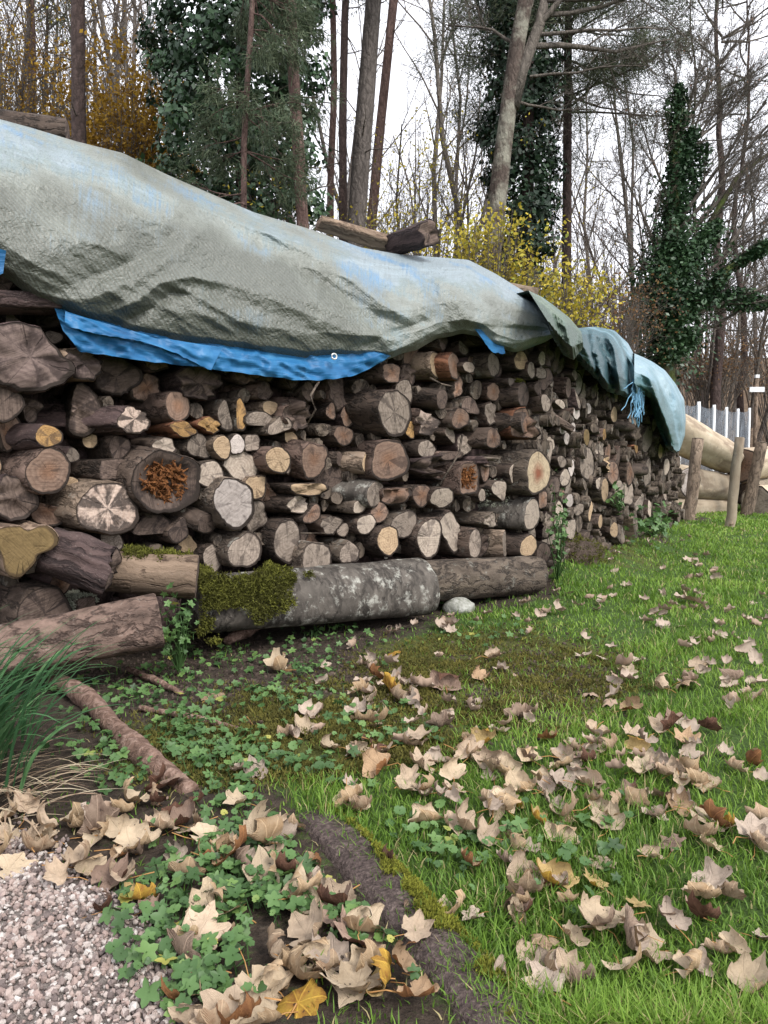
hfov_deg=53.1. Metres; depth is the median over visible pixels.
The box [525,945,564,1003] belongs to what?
fallen leaf
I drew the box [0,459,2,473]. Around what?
log
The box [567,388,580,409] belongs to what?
log
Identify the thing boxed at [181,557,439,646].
log
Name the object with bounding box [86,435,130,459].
log
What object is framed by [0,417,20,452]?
log
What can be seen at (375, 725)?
fallen leaf
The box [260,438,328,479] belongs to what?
log
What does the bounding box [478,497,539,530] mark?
log
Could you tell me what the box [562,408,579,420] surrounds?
log
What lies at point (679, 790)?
fallen leaf
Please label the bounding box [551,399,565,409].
log
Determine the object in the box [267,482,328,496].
log
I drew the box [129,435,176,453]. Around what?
log
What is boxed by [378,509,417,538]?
log
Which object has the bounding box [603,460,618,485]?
log
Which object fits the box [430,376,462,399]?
log
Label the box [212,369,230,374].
log
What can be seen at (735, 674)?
fallen leaf
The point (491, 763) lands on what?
fallen leaf
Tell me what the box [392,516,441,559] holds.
log
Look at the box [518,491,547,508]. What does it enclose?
log
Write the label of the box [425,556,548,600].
log
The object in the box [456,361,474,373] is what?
log
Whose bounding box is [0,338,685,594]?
log ends
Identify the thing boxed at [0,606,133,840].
grass clump
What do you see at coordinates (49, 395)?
logs
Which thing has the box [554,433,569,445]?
log
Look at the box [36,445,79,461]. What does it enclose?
log
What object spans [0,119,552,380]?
tarpaulin
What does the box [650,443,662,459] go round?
log
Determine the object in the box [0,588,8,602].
log
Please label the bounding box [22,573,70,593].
log
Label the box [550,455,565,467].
log
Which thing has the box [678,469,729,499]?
log
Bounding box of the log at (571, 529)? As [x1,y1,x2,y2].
[554,518,575,539]
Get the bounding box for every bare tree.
[0,0,24,103]
[0,0,25,107]
[0,0,26,108]
[0,0,63,115]
[0,0,117,145]
[0,0,123,135]
[0,0,129,128]
[0,0,131,144]
[0,0,152,144]
[0,0,154,144]
[0,1,105,104]
[1,0,159,144]
[2,6,54,108]
[3,0,105,147]
[3,37,98,112]
[4,0,143,128]
[16,0,128,138]
[38,0,153,147]
[42,0,159,150]
[45,0,154,151]
[49,2,153,142]
[50,0,190,133]
[54,0,189,149]
[61,0,135,147]
[85,0,202,168]
[86,5,217,177]
[103,0,204,178]
[104,0,204,143]
[124,0,387,232]
[216,4,311,222]
[273,22,427,255]
[320,0,410,218]
[334,0,433,232]
[335,28,460,253]
[347,70,562,255]
[347,116,482,257]
[367,28,589,261]
[382,133,479,256]
[384,0,573,259]
[398,0,575,265]
[401,0,507,258]
[426,1,592,254]
[467,166,628,331]
[509,155,615,326]
[515,103,589,301]
[516,166,644,341]
[541,128,654,282]
[545,133,642,337]
[548,154,649,355]
[550,150,627,341]
[560,78,650,328]
[561,206,621,325]
[572,19,660,350]
[572,170,737,357]
[572,197,687,371]
[582,4,767,391]
[604,67,752,350]
[619,58,750,347]
[627,146,767,425]
[637,207,745,368]
[680,155,766,396]
[685,119,753,420]
[689,200,767,417]
[690,115,767,435]
[690,120,767,429]
[702,133,766,427]
[702,180,767,389]
[708,200,767,334]
[710,191,767,447]
[713,131,767,440]
[733,314,767,384]
[738,213,767,352]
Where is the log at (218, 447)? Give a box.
[196,435,230,460]
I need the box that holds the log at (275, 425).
[237,416,292,435]
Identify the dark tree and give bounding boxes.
[625,1,765,420]
[681,0,767,434]
[687,0,767,437]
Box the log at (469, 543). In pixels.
[436,526,481,557]
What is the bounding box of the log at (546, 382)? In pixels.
[525,368,553,390]
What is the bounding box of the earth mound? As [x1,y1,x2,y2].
[551,533,608,567]
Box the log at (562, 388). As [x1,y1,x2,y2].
[552,377,570,398]
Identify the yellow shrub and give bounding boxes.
[31,16,234,185]
[223,141,342,228]
[327,162,480,255]
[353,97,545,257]
[412,197,578,301]
[496,243,627,332]
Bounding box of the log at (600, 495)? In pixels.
[588,477,608,502]
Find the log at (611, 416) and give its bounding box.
[597,406,616,422]
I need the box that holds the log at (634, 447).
[627,445,637,454]
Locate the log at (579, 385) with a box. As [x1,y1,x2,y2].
[571,371,582,396]
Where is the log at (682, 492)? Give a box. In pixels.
[678,464,700,498]
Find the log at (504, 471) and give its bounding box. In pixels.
[488,463,513,484]
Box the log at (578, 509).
[572,503,583,515]
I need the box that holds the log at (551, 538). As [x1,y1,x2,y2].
[547,531,554,545]
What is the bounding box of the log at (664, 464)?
[657,458,669,475]
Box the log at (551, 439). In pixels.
[547,435,554,449]
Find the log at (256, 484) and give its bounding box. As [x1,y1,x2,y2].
[242,475,265,499]
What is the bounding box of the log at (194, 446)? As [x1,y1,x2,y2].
[173,433,210,459]
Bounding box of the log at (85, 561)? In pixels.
[35,527,121,594]
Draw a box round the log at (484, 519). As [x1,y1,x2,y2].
[453,510,496,528]
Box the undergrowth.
[681,417,767,483]
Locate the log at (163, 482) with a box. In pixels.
[111,445,200,514]
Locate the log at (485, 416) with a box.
[469,401,495,427]
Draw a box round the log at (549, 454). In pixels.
[547,440,552,461]
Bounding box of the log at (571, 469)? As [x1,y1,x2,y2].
[564,458,574,477]
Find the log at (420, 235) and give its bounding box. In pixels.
[385,218,439,253]
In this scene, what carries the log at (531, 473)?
on the logs at (49, 395)
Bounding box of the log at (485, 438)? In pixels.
[454,427,500,448]
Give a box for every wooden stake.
[682,438,703,521]
[724,437,744,526]
[740,441,767,514]
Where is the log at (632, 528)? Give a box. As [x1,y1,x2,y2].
[622,512,638,537]
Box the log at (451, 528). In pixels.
[416,509,460,554]
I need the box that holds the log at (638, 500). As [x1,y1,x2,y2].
[628,493,644,511]
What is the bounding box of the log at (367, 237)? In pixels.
[315,215,387,251]
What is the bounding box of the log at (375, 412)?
[344,389,411,437]
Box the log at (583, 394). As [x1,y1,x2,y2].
[579,382,586,397]
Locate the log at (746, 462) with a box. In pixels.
[727,446,767,483]
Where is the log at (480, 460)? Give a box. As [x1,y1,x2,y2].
[453,456,498,466]
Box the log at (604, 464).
[598,455,609,472]
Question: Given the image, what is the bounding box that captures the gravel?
[0,813,232,1023]
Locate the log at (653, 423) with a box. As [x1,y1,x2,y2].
[650,418,656,431]
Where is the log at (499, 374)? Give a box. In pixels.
[486,363,501,378]
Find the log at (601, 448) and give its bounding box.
[598,441,603,454]
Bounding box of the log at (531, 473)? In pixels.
[489,449,551,495]
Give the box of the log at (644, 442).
[637,424,652,453]
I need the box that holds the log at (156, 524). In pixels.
[125,514,170,534]
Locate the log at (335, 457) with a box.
[328,451,342,465]
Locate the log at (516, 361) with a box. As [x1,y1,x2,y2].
[498,351,527,372]
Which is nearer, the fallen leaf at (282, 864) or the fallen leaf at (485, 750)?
the fallen leaf at (282, 864)
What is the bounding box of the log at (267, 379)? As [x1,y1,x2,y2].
[257,376,274,382]
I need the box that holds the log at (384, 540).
[355,524,399,556]
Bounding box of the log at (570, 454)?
[565,448,575,475]
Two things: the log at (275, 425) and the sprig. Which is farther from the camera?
the sprig
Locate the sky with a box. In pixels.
[0,0,767,357]
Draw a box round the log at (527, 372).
[499,361,534,379]
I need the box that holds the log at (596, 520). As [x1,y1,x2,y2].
[591,513,602,528]
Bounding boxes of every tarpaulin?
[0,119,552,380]
[516,290,639,396]
[621,353,685,452]
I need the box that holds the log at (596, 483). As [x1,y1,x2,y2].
[588,477,600,489]
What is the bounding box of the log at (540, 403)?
[526,394,550,413]
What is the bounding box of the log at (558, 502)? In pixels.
[548,499,563,528]
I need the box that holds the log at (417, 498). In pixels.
[383,483,430,507]
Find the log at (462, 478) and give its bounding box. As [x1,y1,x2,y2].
[415,461,479,495]
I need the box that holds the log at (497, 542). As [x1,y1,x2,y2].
[482,529,506,556]
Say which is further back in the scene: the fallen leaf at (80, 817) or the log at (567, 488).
the log at (567, 488)
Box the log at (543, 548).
[508,541,550,562]
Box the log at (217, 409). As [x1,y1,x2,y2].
[197,399,232,432]
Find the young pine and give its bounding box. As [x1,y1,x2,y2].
[159,0,347,233]
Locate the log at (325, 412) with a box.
[306,402,335,422]
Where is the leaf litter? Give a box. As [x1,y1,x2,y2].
[104,522,767,820]
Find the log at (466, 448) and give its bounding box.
[437,434,472,455]
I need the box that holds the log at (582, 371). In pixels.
[576,369,584,377]
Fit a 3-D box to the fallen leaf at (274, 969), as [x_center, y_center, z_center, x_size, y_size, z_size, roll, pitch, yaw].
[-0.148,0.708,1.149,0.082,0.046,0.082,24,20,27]
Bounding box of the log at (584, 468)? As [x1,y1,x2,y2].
[572,446,594,481]
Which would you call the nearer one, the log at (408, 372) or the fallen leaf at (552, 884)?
the fallen leaf at (552, 884)
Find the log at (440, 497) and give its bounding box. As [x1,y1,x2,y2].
[424,486,453,508]
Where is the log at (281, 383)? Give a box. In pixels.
[270,377,299,389]
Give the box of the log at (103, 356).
[94,354,117,359]
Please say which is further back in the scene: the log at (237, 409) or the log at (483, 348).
the log at (483, 348)
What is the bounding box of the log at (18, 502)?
[0,474,39,521]
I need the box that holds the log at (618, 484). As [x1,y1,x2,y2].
[609,479,624,499]
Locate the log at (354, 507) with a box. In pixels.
[321,500,365,513]
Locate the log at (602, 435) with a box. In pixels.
[590,428,605,440]
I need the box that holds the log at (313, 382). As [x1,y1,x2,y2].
[299,380,316,384]
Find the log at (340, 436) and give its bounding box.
[306,426,353,446]
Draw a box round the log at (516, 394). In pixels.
[476,378,528,407]
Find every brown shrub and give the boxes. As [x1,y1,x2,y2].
[0,0,130,141]
[553,259,687,363]
[676,328,764,435]
[727,327,767,445]
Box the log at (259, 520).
[242,500,268,532]
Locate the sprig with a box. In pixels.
[605,481,624,511]
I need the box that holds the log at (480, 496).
[466,488,485,501]
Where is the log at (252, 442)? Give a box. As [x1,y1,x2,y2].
[240,434,259,451]
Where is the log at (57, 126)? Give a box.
[0,109,69,138]
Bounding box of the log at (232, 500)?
[190,476,254,530]
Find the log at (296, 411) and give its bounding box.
[255,396,313,437]
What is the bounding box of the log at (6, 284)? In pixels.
[0,275,13,289]
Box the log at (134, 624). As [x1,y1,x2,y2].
[0,593,164,676]
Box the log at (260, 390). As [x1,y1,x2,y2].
[216,381,272,400]
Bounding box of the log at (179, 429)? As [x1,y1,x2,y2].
[145,420,197,438]
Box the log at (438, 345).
[419,337,448,352]
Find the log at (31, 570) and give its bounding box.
[24,554,40,574]
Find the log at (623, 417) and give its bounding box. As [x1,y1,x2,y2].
[617,413,636,424]
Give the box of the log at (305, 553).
[263,540,331,567]
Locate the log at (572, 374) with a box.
[561,369,577,381]
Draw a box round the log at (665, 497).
[659,494,666,501]
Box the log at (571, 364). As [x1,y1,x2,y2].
[563,356,578,369]
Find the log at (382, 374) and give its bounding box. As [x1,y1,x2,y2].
[343,363,400,385]
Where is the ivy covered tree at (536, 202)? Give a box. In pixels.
[462,0,571,306]
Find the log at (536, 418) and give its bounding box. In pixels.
[530,415,542,439]
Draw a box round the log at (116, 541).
[82,528,124,550]
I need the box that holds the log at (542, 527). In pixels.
[535,511,553,539]
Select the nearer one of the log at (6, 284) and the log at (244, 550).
the log at (6, 284)
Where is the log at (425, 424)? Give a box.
[411,408,440,436]
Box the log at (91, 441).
[67,434,97,447]
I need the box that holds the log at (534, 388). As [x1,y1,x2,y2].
[526,382,540,396]
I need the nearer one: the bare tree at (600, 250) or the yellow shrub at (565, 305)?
the yellow shrub at (565, 305)
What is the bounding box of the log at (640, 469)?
[632,463,648,475]
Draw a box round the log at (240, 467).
[218,452,258,480]
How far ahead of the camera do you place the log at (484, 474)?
4.39 m
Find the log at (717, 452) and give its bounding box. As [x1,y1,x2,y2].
[679,414,743,472]
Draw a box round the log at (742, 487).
[737,478,767,503]
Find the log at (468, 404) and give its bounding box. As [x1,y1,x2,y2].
[447,396,479,414]
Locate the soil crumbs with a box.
[76,603,739,746]
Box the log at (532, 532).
[522,529,535,537]
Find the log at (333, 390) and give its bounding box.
[308,378,346,412]
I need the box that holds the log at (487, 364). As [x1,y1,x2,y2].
[466,351,499,378]
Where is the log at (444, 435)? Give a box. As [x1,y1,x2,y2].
[431,427,455,444]
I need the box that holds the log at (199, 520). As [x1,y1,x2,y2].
[163,506,215,533]
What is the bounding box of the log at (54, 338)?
[44,331,63,344]
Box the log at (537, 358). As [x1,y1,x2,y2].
[527,351,545,366]
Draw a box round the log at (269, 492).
[259,482,277,501]
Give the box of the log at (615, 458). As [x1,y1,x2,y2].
[610,445,620,465]
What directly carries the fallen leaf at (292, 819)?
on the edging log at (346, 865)
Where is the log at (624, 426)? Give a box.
[607,421,635,430]
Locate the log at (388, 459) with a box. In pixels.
[335,439,409,481]
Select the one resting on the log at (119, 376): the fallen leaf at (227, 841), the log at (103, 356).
the log at (103, 356)
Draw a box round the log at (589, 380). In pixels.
[583,375,598,399]
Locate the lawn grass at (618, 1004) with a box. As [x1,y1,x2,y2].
[14,504,767,1023]
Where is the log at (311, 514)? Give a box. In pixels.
[267,502,320,523]
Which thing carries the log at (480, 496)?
on the log at (495, 490)
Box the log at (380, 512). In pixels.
[362,501,388,523]
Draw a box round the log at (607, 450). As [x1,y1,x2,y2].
[603,443,610,459]
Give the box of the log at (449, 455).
[434,451,463,460]
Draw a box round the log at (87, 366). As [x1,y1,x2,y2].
[59,348,102,382]
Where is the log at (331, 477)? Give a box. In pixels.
[295,466,341,487]
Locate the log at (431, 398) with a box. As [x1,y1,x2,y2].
[411,387,447,409]
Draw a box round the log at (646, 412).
[639,401,647,414]
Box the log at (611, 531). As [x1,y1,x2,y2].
[599,521,617,537]
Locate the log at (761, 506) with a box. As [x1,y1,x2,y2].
[740,485,767,513]
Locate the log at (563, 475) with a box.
[551,468,570,486]
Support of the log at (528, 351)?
on the log
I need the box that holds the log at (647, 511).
[643,499,651,517]
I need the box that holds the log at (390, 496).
[379,486,412,505]
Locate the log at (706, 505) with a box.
[674,498,726,513]
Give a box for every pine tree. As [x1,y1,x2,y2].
[0,0,89,113]
[36,0,98,143]
[252,0,338,228]
[301,0,387,236]
[314,0,364,240]
[338,0,406,249]
[345,0,389,247]
[392,0,767,311]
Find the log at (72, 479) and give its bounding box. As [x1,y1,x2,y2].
[67,476,79,484]
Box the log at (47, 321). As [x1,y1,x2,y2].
[34,315,61,328]
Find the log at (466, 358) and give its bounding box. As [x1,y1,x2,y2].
[458,356,473,375]
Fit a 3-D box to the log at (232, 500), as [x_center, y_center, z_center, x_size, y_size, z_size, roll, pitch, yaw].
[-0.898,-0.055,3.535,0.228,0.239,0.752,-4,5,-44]
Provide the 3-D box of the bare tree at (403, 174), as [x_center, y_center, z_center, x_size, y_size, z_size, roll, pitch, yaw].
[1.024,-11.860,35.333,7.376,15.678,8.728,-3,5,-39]
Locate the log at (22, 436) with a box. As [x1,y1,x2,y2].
[5,423,63,450]
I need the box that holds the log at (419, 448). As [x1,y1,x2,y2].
[401,439,436,458]
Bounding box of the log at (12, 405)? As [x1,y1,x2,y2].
[0,384,25,423]
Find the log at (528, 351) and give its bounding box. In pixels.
[523,346,534,355]
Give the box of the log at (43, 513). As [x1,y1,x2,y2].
[25,502,62,526]
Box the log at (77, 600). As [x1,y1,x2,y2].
[64,589,98,610]
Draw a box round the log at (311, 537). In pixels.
[306,532,318,541]
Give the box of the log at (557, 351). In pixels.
[549,340,560,372]
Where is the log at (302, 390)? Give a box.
[282,381,314,401]
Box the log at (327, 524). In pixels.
[306,515,343,534]
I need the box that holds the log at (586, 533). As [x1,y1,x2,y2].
[575,529,590,541]
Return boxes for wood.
[295,211,767,415]
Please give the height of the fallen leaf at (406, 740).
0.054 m
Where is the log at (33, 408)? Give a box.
[17,398,44,422]
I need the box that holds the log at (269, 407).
[244,400,277,415]
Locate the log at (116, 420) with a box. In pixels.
[35,404,150,435]
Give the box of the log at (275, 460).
[248,446,290,474]
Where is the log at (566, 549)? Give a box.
[549,546,569,561]
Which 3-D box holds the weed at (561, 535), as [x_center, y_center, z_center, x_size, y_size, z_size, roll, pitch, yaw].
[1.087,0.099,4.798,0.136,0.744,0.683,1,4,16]
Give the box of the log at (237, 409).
[225,397,246,431]
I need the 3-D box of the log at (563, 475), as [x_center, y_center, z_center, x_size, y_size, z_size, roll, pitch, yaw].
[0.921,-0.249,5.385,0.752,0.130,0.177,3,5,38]
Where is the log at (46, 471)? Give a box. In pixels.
[0,447,70,494]
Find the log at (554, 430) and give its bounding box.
[543,426,566,434]
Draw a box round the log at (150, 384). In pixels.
[118,373,160,402]
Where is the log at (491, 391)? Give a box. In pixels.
[476,383,500,400]
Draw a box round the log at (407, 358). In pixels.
[387,348,419,364]
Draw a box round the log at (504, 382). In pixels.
[472,378,515,388]
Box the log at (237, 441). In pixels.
[214,433,245,454]
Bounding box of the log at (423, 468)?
[407,454,452,480]
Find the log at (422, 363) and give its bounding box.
[409,351,437,380]
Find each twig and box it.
[307,381,319,424]
[429,377,453,386]
[439,434,462,485]
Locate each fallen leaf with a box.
[0,796,17,822]
[0,822,23,844]
[0,825,10,844]
[0,829,13,854]
[0,851,38,880]
[10,788,39,827]
[21,823,58,853]
[28,819,64,844]
[31,827,52,852]
[36,800,58,829]
[42,839,90,867]
[43,855,87,885]
[59,802,87,822]
[67,815,82,827]
[70,819,108,846]
[73,812,83,820]
[74,853,106,875]
[76,794,119,836]
[81,891,111,918]
[90,852,127,890]
[94,820,161,853]
[104,813,138,845]
[109,852,153,880]
[110,797,134,812]
[110,844,129,858]
[119,882,158,899]
[122,776,149,804]
[127,837,143,854]
[133,893,159,915]
[142,808,169,829]
[143,773,186,791]
[144,762,166,790]
[149,790,168,805]
[149,813,179,830]
[151,782,163,806]
[160,972,199,999]
[161,801,182,814]
[163,798,195,834]
[163,840,187,861]
[167,928,231,973]
[167,1003,201,1023]
[168,856,218,876]
[171,816,217,832]
[172,822,224,840]
[172,900,231,949]
[177,925,198,934]
[185,876,217,912]
[189,788,203,802]
[189,984,281,1023]
[191,824,246,865]
[192,808,205,822]
[194,999,231,1023]
[198,838,232,868]
[201,689,224,702]
[206,886,256,923]
[207,831,238,847]
[212,834,233,847]
[215,989,261,1023]
[218,922,234,941]
[222,788,255,805]
[229,986,252,1001]
[230,987,297,1023]
[234,948,285,1002]
[235,845,255,874]
[242,845,280,905]
[243,754,267,783]
[243,799,283,844]
[246,716,262,726]
[254,950,293,1001]
[263,647,291,672]
[263,841,283,851]
[267,922,285,958]
[273,818,296,847]
[274,723,296,737]
[275,851,298,871]
[275,948,310,966]
[277,978,326,1018]
[278,861,322,899]
[279,812,305,828]
[279,882,333,918]
[281,943,326,979]
[286,897,322,946]
[288,724,300,738]
[294,713,314,733]
[294,851,320,871]
[298,698,322,717]
[302,937,329,960]
[305,865,325,884]
[305,929,348,970]
[305,948,344,971]
[309,877,355,905]
[317,882,359,905]
[320,733,345,748]
[320,968,398,993]
[323,909,340,928]
[330,960,395,1008]
[333,778,362,807]
[333,904,394,964]
[342,902,384,939]
[344,677,368,693]
[344,695,365,715]
[344,794,371,811]
[344,938,385,971]
[345,741,369,758]
[345,947,372,974]
[349,795,370,812]
[350,709,372,719]
[361,722,390,728]
[361,732,379,741]
[362,686,376,701]
[362,743,400,777]
[364,948,391,996]
[367,703,388,722]
[369,663,383,678]
[370,743,395,752]
[374,741,392,752]
[379,844,406,865]
[381,672,401,691]
[387,909,434,941]
[388,650,400,655]
[390,684,408,703]
[390,973,439,996]
[392,940,418,975]
[394,763,419,784]
[394,779,421,790]
[400,724,434,740]
[402,731,428,746]
[404,899,410,913]
[408,802,443,822]
[409,746,437,772]
[413,773,434,790]
[418,776,444,795]
[425,710,454,730]
[430,669,461,690]
[434,780,449,795]
[438,889,465,914]
[439,756,466,779]
[442,779,472,792]
[443,743,490,761]
[443,809,464,835]
[454,734,484,761]
[455,797,486,847]
[460,905,491,919]
[461,725,489,738]
[461,847,482,866]
[468,727,495,743]
[471,691,484,707]
[472,664,489,682]
[472,746,504,778]
[473,748,491,761]
[475,647,503,659]
[477,793,503,812]
[477,813,503,845]
[478,788,489,801]
[481,760,507,784]
[483,753,500,771]
[486,785,505,823]
[488,751,522,772]
[492,783,520,815]
[494,954,506,980]
[496,846,511,861]
[497,825,527,841]
[498,885,523,918]
[499,824,512,836]
[503,702,530,716]
[503,770,543,793]
[505,870,543,893]
[506,847,550,889]
[507,897,526,925]
[509,832,527,851]
[510,890,534,902]
[513,836,541,853]
[513,890,532,920]
[516,745,536,761]
[516,794,526,808]
[516,938,545,960]
[517,746,541,765]
[517,776,536,792]
[521,959,571,1005]
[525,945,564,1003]
[526,860,560,893]
[529,933,559,949]
[530,765,553,781]
[531,804,547,824]
[532,775,555,793]
[535,778,562,794]
[536,857,579,899]
[537,727,556,738]
[541,740,572,760]
[542,768,576,790]
[543,870,567,884]
[543,872,566,887]
[544,789,575,812]
[544,820,579,843]
[544,949,564,972]
[547,752,574,769]
[548,804,590,823]
[549,790,578,816]
[551,917,590,946]
[553,751,591,765]
[555,888,578,902]
[556,948,583,978]
[559,961,595,984]
[562,746,597,761]
[563,766,605,786]
[569,739,590,752]
[578,890,620,945]
[579,904,614,929]
[582,729,602,743]
[582,789,603,799]
[584,868,612,895]
[585,719,610,734]
[587,789,604,811]
[587,800,620,815]
[587,855,616,868]
[590,801,625,836]
[596,732,616,752]
[602,941,641,970]
[606,903,644,927]
[609,789,620,803]
[614,695,643,712]
[618,663,637,672]
[618,777,636,799]
[619,915,663,942]
[621,721,645,736]
[621,895,651,907]
[623,904,649,950]
[624,735,650,753]
[624,786,649,808]
[625,749,659,773]
[625,757,651,772]
[635,919,685,963]
[637,727,658,742]
[637,844,663,858]
[641,802,667,817]
[645,747,669,773]
[648,712,673,734]
[649,783,679,796]
[654,762,676,774]
[655,672,675,692]
[657,707,683,736]
[657,833,686,857]
[658,895,693,945]
[660,900,675,916]
[662,754,684,778]
[665,787,697,816]
[665,948,702,977]
[670,680,700,689]
[672,725,700,742]
[672,785,694,805]
[673,767,690,785]
[673,806,735,831]
[677,671,695,681]
[678,741,705,759]
[679,751,701,772]
[679,768,711,783]
[681,655,707,670]
[681,880,721,898]
[683,590,702,600]
[683,812,718,836]
[685,889,721,920]
[687,772,708,792]
[687,945,714,976]
[691,856,732,897]
[696,772,729,791]
[697,716,721,731]
[699,798,732,826]
[699,833,732,856]
[700,932,733,953]
[711,812,734,828]
[712,924,751,953]
[717,880,746,899]
[718,668,743,679]
[718,949,767,1000]
[724,756,748,771]
[732,812,767,843]
[740,928,767,940]
[744,688,764,702]
[744,802,767,819]
[746,747,762,765]
[746,822,767,859]
[750,829,767,849]
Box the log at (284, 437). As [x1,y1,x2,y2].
[264,432,298,442]
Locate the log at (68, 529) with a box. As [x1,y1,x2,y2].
[52,527,77,531]
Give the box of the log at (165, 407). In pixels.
[124,391,190,425]
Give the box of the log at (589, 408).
[587,403,591,414]
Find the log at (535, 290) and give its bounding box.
[511,283,538,294]
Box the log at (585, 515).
[580,500,592,522]
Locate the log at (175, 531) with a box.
[140,516,188,543]
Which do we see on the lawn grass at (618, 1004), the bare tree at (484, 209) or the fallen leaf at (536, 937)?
the fallen leaf at (536, 937)
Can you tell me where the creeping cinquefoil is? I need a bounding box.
[40,527,681,1022]
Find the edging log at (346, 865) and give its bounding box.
[299,800,544,1023]
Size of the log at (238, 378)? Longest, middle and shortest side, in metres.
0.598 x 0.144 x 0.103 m
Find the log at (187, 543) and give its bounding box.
[162,534,197,552]
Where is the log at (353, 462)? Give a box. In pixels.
[338,451,371,473]
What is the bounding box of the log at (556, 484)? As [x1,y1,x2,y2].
[548,477,560,493]
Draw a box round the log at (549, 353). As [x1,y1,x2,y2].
[532,340,555,367]
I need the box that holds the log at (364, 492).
[319,478,383,507]
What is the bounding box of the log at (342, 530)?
[323,522,348,536]
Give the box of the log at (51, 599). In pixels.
[0,577,72,623]
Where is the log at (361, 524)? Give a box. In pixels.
[321,512,376,534]
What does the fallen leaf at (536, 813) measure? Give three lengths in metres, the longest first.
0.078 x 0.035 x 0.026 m
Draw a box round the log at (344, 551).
[315,536,359,563]
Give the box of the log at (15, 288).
[11,284,22,290]
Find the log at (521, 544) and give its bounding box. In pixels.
[506,532,537,555]
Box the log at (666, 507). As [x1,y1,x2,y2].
[659,501,670,517]
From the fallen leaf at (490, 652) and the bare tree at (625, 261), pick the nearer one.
the fallen leaf at (490, 652)
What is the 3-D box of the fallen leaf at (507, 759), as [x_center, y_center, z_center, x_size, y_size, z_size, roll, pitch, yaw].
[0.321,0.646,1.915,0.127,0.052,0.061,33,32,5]
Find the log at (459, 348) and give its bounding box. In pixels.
[444,341,468,356]
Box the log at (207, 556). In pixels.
[183,543,220,572]
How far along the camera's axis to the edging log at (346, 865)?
1.32 m
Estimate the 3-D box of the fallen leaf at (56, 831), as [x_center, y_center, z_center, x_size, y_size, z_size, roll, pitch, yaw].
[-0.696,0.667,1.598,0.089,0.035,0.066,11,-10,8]
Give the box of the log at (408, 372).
[399,364,416,385]
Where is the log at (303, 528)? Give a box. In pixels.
[297,523,308,539]
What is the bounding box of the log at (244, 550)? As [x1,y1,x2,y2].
[193,528,261,567]
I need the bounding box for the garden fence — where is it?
[679,402,750,473]
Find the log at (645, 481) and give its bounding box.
[638,456,650,487]
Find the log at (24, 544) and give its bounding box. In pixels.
[0,520,59,578]
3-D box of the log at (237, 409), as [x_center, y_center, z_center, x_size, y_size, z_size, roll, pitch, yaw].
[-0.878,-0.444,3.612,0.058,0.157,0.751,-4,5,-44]
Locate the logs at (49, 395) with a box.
[0,315,507,635]
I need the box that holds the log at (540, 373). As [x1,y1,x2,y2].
[525,368,546,380]
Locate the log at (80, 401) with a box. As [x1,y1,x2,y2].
[56,382,101,437]
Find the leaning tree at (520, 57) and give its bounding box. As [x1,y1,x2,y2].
[430,0,746,270]
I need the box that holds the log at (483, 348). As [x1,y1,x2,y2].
[476,344,491,351]
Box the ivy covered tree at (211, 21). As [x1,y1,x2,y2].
[134,0,340,224]
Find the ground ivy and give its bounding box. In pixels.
[47,522,689,1023]
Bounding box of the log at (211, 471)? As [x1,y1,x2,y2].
[196,459,224,487]
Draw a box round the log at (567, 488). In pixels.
[561,478,570,493]
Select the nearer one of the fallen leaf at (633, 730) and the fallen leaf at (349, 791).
the fallen leaf at (349, 791)
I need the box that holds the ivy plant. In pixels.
[617,501,681,537]
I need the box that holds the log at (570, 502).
[562,493,573,507]
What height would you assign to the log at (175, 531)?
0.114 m
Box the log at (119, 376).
[75,357,143,397]
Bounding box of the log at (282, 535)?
[256,516,300,564]
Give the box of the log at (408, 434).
[396,421,413,439]
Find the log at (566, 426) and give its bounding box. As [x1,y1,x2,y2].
[556,414,574,433]
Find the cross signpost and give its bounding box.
[749,375,764,446]
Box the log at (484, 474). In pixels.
[478,460,489,482]
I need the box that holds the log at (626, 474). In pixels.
[618,461,633,486]
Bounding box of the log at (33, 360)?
[0,321,75,394]
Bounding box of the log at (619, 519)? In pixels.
[611,515,623,524]
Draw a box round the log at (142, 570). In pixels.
[105,543,198,598]
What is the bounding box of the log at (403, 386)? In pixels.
[375,378,412,404]
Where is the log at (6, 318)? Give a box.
[0,315,20,322]
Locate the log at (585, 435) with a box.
[576,429,589,445]
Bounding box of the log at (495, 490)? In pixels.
[478,478,507,507]
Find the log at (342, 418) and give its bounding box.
[320,402,352,426]
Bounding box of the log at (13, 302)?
[0,290,61,314]
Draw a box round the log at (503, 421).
[489,412,526,433]
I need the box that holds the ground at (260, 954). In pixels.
[0,358,767,1023]
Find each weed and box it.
[159,582,198,672]
[545,469,568,586]
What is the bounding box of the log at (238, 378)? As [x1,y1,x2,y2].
[221,371,260,384]
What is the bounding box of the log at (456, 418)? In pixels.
[438,407,469,429]
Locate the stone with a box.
[442,597,474,613]
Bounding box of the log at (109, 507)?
[31,478,139,535]
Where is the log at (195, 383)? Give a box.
[156,365,223,401]
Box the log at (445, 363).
[415,352,460,381]
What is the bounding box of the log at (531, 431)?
[496,407,540,439]
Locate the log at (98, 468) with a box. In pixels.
[70,458,122,479]
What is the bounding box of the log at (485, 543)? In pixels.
[479,533,488,556]
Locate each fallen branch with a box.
[47,673,198,793]
[126,666,183,694]
[138,705,245,732]
[223,629,259,644]
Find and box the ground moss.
[74,531,700,801]
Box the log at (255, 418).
[243,410,272,426]
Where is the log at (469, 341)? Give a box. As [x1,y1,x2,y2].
[449,334,484,347]
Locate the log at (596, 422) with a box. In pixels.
[589,414,600,434]
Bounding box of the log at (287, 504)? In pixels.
[265,494,307,513]
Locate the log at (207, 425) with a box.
[184,416,221,434]
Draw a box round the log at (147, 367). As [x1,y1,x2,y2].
[125,358,169,372]
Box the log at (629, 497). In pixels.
[623,483,633,505]

